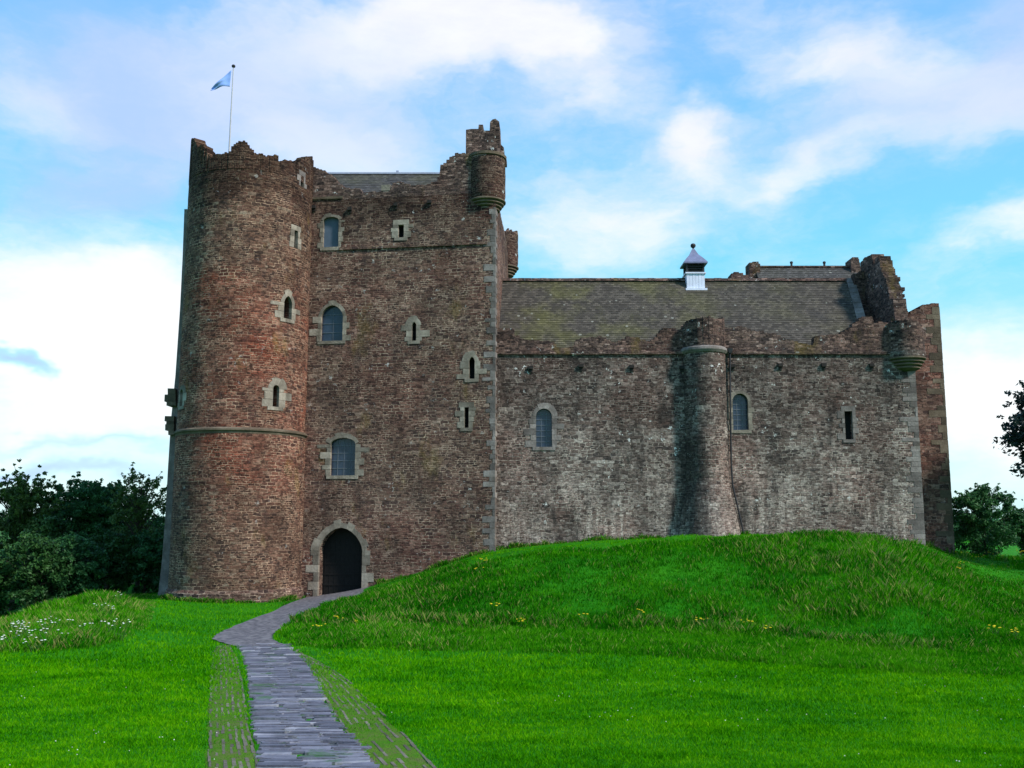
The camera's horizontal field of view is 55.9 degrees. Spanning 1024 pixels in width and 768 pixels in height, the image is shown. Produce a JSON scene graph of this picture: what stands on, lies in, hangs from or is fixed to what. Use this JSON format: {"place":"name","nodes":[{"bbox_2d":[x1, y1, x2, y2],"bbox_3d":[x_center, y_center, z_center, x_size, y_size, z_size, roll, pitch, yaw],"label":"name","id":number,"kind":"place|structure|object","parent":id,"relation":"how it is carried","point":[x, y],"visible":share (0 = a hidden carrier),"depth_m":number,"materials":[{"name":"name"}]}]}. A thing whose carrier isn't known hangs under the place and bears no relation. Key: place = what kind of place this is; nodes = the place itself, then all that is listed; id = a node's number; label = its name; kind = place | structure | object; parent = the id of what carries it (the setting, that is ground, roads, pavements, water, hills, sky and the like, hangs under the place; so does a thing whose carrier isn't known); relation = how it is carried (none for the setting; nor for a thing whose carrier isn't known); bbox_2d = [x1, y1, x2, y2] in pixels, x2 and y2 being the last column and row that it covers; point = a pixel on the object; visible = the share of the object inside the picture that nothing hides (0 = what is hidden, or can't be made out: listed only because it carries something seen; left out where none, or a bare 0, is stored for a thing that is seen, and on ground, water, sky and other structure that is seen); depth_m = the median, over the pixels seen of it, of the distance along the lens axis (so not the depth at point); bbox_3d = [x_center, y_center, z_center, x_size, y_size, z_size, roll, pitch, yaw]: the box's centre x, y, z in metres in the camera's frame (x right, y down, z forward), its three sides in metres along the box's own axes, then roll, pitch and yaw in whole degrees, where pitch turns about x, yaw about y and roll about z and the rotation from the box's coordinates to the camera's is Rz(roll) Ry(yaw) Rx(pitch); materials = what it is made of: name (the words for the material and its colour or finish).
{"place":"outdoors","nodes":[
{"label":"outdoors","id":0,"kind":"place"},
{"bbox_2d":[213,587,367,645],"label":"gravel path","id":1,"kind":"structure","parent":0,"point":[259,629],"depth_m":40.03,"materials":[{"name":"grey stone"}]},
{"bbox_2d":[237,643,379,767],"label":"stone path","id":2,"kind":"structure","parent":0,"point":[286,734],"depth_m":14.43,"materials":[{"name":"grey stone"}]},
{"bbox_2d":[208,644,436,767],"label":"cobble tracks","id":3,"kind":"object","parent":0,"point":[382,761],"visible":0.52,"depth_m":13.27},
{"bbox_2d":[0,533,1023,767],"bbox_3d":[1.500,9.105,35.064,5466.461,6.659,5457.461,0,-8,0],"label":"ground","id":4,"kind":"structure","parent":0,"point":[1013,550],"depth_m":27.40,"materials":[{"name":"green plant"}]},
{"bbox_2d":[0,507,6,550],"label":"broadleaf tree","id":5,"kind":"object","parent":4,"relation":"on","point":[2,514],"visible":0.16,"depth_m":74.51,"materials":[{"name":"green plant"}]},
{"bbox_2d":[0,530,32,616],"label":"bush","id":6,"kind":"object","parent":4,"relation":"on","point":[4,589],"visible":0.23,"depth_m":61.47,"materials":[{"name":"green plant"}]},
{"bbox_2d":[23,637,45,651],"bbox_3d":[-14.481,7.924,29.195,0.612,0.473,0.423,0,-8,0],"label":"umbel plant","id":7,"kind":"object","parent":4,"relation":"on","point":[35,644],"visible":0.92,"depth_m":29.17,"materials":[{"name":"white plant"}]},
{"bbox_2d":[0,458,70,610],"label":"broadleaf tree","id":8,"kind":"object","parent":4,"relation":"on","point":[21,498],"visible":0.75,"depth_m":70.68,"materials":[{"name":"green plant"}]},
{"bbox_2d":[0,529,75,613],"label":"bush","id":9,"kind":"object","parent":4,"relation":"on","point":[35,548],"visible":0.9,"depth_m":60.10,"materials":[{"name":"green plant"}]},
{"bbox_2d":[21,510,81,594],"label":"broadleaf tree","id":10,"kind":"object","parent":4,"relation":"on","point":[50,526],"visible":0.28,"depth_m":65.72,"materials":[{"name":"green plant"}]},
{"bbox_2d":[34,471,115,548],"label":"broadleaf tree","id":11,"kind":"object","parent":4,"relation":"on","point":[85,509],"visible":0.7,"depth_m":73.59,"materials":[{"name":"green plant"}]},
{"bbox_2d":[38,530,111,600],"bbox_3d":[-28.752,12.364,62.806,5.105,5.648,4.665,0,-8,0],"label":"bush","id":12,"kind":"object","parent":4,"relation":"on","point":[86,573],"visible":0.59,"depth_m":62.17,"materials":[{"name":"green plant"}]},
{"bbox_2d":[76,526,142,592],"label":"bush","id":13,"kind":"object","parent":4,"relation":"on","point":[110,544],"visible":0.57,"depth_m":65.31,"materials":[{"name":"green plant"}]},
{"bbox_2d":[84,480,137,589],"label":"broadleaf tree","id":14,"kind":"object","parent":4,"relation":"on","point":[109,487],"visible":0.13,"depth_m":76.64,"materials":[{"name":"green plant"}]},
{"bbox_2d":[104,618,123,637],"bbox_3d":[-13.223,8.162,31.996,0.429,0.692,0.518,-6,-10,36],"label":"umbel plant","id":15,"kind":"object","parent":4,"relation":"on","point":[112,627],"visible":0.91,"depth_m":32.07,"materials":[{"name":"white plant"}]},
{"bbox_2d":[119,619,130,640],"bbox_3d":[-12.695,8.109,31.611,0.359,0.740,0.477,4,-9,-23],"label":"umbel plant","id":16,"kind":"object","parent":4,"relation":"on","point":[120,637],"visible":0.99,"depth_m":31.66,"materials":[{"name":"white plant"}]},
{"bbox_2d":[104,462,166,586],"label":"broadleaf tree","id":17,"kind":"object","parent":4,"relation":"on","point":[140,506],"visible":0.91,"depth_m":70.93,"materials":[{"name":"green plant"}]},
{"bbox_2d":[110,529,163,593],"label":"bush","id":18,"kind":"object","parent":4,"relation":"on","point":[150,552],"visible":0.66,"depth_m":66.25,"materials":[{"name":"green plant"}]},
{"bbox_2d":[132,510,165,580],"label":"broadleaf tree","id":19,"kind":"object","parent":4,"relation":"on","point":[158,523],"visible":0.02,"depth_m":82.35,"materials":[{"name":"green plant"}]},
{"bbox_2d":[204,646,255,767],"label":"worn turf","id":20,"kind":"structure","parent":4,"relation":"on","point":[217,746],"depth_m":13.65,"materials":[{"name":"green plant"}]},
{"bbox_2d":[296,651,430,767],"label":"worn turf","id":21,"kind":"structure","parent":4,"relation":"on","point":[379,738],"depth_m":13.16,"materials":[{"name":"green plant"}]},
{"bbox_2d":[1,511,1004,539],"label":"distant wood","id":22,"kind":"object","parent":4,"relation":"on","point":[953,525],"depth_m":310.09,"materials":[{"name":"green plant"}]},
{"bbox_2d":[0,527,1023,676],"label":"rough grass","id":23,"kind":"structure","parent":4,"relation":"on","point":[388,619],"depth_m":37.15,"materials":[{"name":"green plant"}]},
{"bbox_2d":[9,650,1023,765],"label":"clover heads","id":24,"kind":"object","parent":4,"relation":"on","point":[555,700],"visible":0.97,"depth_m":14.61,"materials":[{"name":"plant"}]},
{"bbox_2d":[157,530,927,602],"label":"wall foot grass","id":25,"kind":"structure","parent":4,"relation":"on","point":[166,596],"depth_m":58.58,"materials":[{"name":"green plant"}]},
{"bbox_2d":[158,119,954,602],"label":"castle","id":26,"kind":"structure","parent":4,"relation":"on","point":[386,375],"depth_m":60.67,"materials":[{"name":"stone"}]},
{"bbox_2d":[228,64,234,152],"bbox_3d":[-18.554,-17.738,63.754,0.260,7.170,0.260,0,-8,0],"label":"flagpole","id":27,"kind":"object","parent":26,"relation":"on","point":[233,66],"visible":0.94,"depth_m":63.76,"materials":[{"name":"metal"}]},
{"bbox_2d":[211,71,230,90],"bbox_3d":[-19.305,-20.151,63.986,1.256,1.566,0.248,0,-8,0],"label":"flag","id":28,"kind":"object","parent":27,"relation":"attached to","point":[225,80],"visible":1,"depth_m":63.99,"materials":[{"name":"blue fabric"}]},
{"bbox_2d":[309,300,350,343],"bbox_3d":[-11.662,-3.961,62.237,2.788,2.874,0.425,-1,-8,8],"label":"window","id":29,"kind":"structure","parent":26,"relation":"in","point":[332,329],"depth_m":62.23,"materials":[{"name":"blue glass"}]},
{"bbox_2d":[317,213,344,250],"bbox_3d":[-11.791,-9.923,63.068,1.832,2.540,0.345,-1,-8,8],"label":"window","id":30,"kind":"structure","parent":26,"relation":"in","point":[332,237],"depth_m":63.09,"materials":[{"name":"stone"}]},
{"bbox_2d":[306,519,373,596],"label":"door","id":31,"kind":"structure","parent":26,"relation":"in","point":[344,565],"depth_m":60.48,"materials":[{"name":"grey stone"}]},
{"bbox_2d":[317,432,369,478],"bbox_3d":[-10.611,4.527,60.875,3.428,2.954,0.425,-1,-8,8],"label":"window","id":32,"kind":"structure","parent":26,"relation":"in","point":[344,452],"depth_m":60.89,"materials":[{"name":"blue glass"}]},
{"bbox_2d":[391,219,412,240],"bbox_3d":[-7.051,-9.900,62.538,1.472,1.392,0.625,-1,-8,8],"label":"window","id":33,"kind":"structure","parent":26,"relation":"in","point":[405,233],"depth_m":62.29,"materials":[{"name":"stone"}]},
{"bbox_2d":[524,403,563,449],"bbox_3d":[2.029,2.699,61.000,2.549,3.016,0.425,0,-8,0],"label":"window","id":34,"kind":"structure","parent":26,"relation":"in","point":[543,429],"depth_m":60.97,"materials":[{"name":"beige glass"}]},
{"bbox_2d":[727,391,753,432],"bbox_3d":[14.453,1.790,61.130,1.735,2.713,0.425,0,-8,0],"label":"window","id":35,"kind":"structure","parent":26,"relation":"in","point":[739,404],"depth_m":61.14,"materials":[{"name":"blue glass"}]},
{"bbox_2d":[837,406,858,442],"bbox_3d":[21.193,2.573,61.094,1.367,2.319,0.575,0,-8,0],"label":"window","id":36,"kind":"structure","parent":26,"relation":"in","point":[844,413],"depth_m":60.92,"materials":[{"name":"grey stone"}]},
{"bbox_2d":[952,483,1023,556],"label":"bush","id":37,"kind":"object","parent":4,"relation":"on","point":[981,501],"visible":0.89,"depth_m":69.52,"materials":[{"name":"green plant"}]},
{"bbox_2d":[993,380,1023,500],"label":"broadleaf tree","id":38,"kind":"object","parent":4,"relation":"on","point":[1014,437],"visible":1,"depth_m":61.20,"materials":[{"name":"green plant"}]},
{"bbox_2d":[1002,508,1023,555],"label":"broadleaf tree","id":39,"kind":"object","parent":4,"relation":"on","point":[1021,541],"visible":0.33,"depth_m":72.95,"materials":[{"name":"green plant"}]},
{"bbox_2d":[0,0,1023,518],"label":"sky","id":40,"kind":"structure","parent":0,"point":[635,133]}
]}

